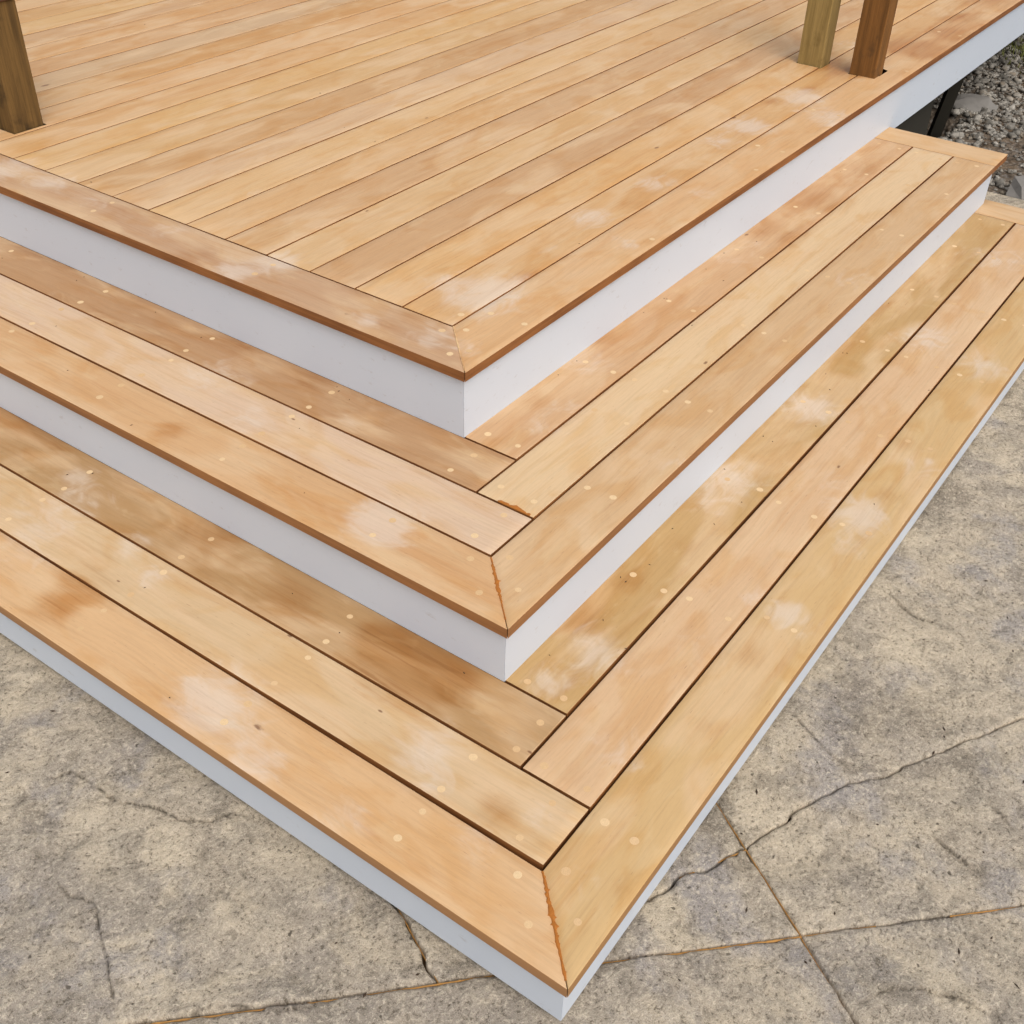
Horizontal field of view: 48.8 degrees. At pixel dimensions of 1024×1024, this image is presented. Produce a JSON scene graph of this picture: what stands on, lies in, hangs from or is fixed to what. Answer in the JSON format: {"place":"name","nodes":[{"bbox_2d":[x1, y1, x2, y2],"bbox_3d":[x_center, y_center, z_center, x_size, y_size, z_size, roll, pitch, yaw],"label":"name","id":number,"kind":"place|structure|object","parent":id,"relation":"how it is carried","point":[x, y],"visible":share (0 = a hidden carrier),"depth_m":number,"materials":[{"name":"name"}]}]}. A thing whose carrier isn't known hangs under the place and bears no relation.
{"place":"outdoors","nodes":[
{"label":"outdoors","id":0,"kind":"place"},
{"bbox_2d":[0,191,1023,1023],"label":"patio","id":1,"kind":"structure","parent":0,"point":[146,879],"depth_m":1.96,"materials":[{"name":"beige concrete"}]},
{"bbox_2d":[0,199,1023,1020],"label":"deck step","id":2,"kind":"object","parent":1,"relation":"on","point":[530,825],"visible":0.99,"depth_m":2.18,"materials":[{"name":"brown wood"}]},
{"bbox_2d":[0,127,1007,681],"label":"deck step","id":3,"kind":"object","parent":2,"relation":"on","point":[506,543],"visible":1,"depth_m":2.56,"materials":[{"name":"brown wood"}]},
{"bbox_2d":[6,24,1023,997],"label":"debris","id":4,"kind":"object","parent":1,"relation":"on","point":[756,790],"visible":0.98,"depth_m":2.12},
{"bbox_2d":[926,33,1023,194],"bbox_3d":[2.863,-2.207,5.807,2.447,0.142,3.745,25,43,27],"label":"gravel","id":5,"kind":"structure","parent":0,"point":[1008,78],"depth_m":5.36,"materials":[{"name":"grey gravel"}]},
{"bbox_2d":[0,0,1023,437],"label":"timber deck","id":6,"kind":"structure","parent":5,"relation":"on","point":[462,218],"depth_m":3.35,"materials":[{"name":"brown wood"}]},
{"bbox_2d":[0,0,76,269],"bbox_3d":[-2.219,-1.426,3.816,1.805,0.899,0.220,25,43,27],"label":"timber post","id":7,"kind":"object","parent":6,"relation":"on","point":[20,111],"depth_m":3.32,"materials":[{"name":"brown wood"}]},
{"bbox_2d":[797,0,840,68],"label":"timber post","id":8,"kind":"object","parent":6,"relation":"on","point":[819,30],"visible":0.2,"depth_m":4.05,"materials":[{"name":"brown wood"}]},
{"bbox_2d":[849,0,897,78],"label":"timber post","id":9,"kind":"object","parent":6,"relation":"on","point":[873,37],"visible":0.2,"depth_m":3.95,"materials":[{"name":"brown wood"}]},
{"bbox_2d":[953,94,997,113],"bbox_3d":[2.199,-1.931,5.381,0.209,0.088,0.205,25,43,27],"label":"flat rock","id":10,"kind":"object","parent":5,"relation":"on","point":[974,102],"visible":0.74,"depth_m":5.36,"materials":[{"name":"grey stone"}]},
{"bbox_2d":[1002,34,1023,73],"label":"grass","id":11,"kind":"structure","parent":5,"relation":"on","point":[1021,50],"depth_m":6.09,"materials":[{"name":"green plant"}]},
{"bbox_2d":[1006,175,1023,199],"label":"flat rock","id":12,"kind":"object","parent":5,"relation":"on","point":[1016,189],"visible":0.64,"depth_m":4.48,"materials":[{"name":"grey stone"}]}
]}

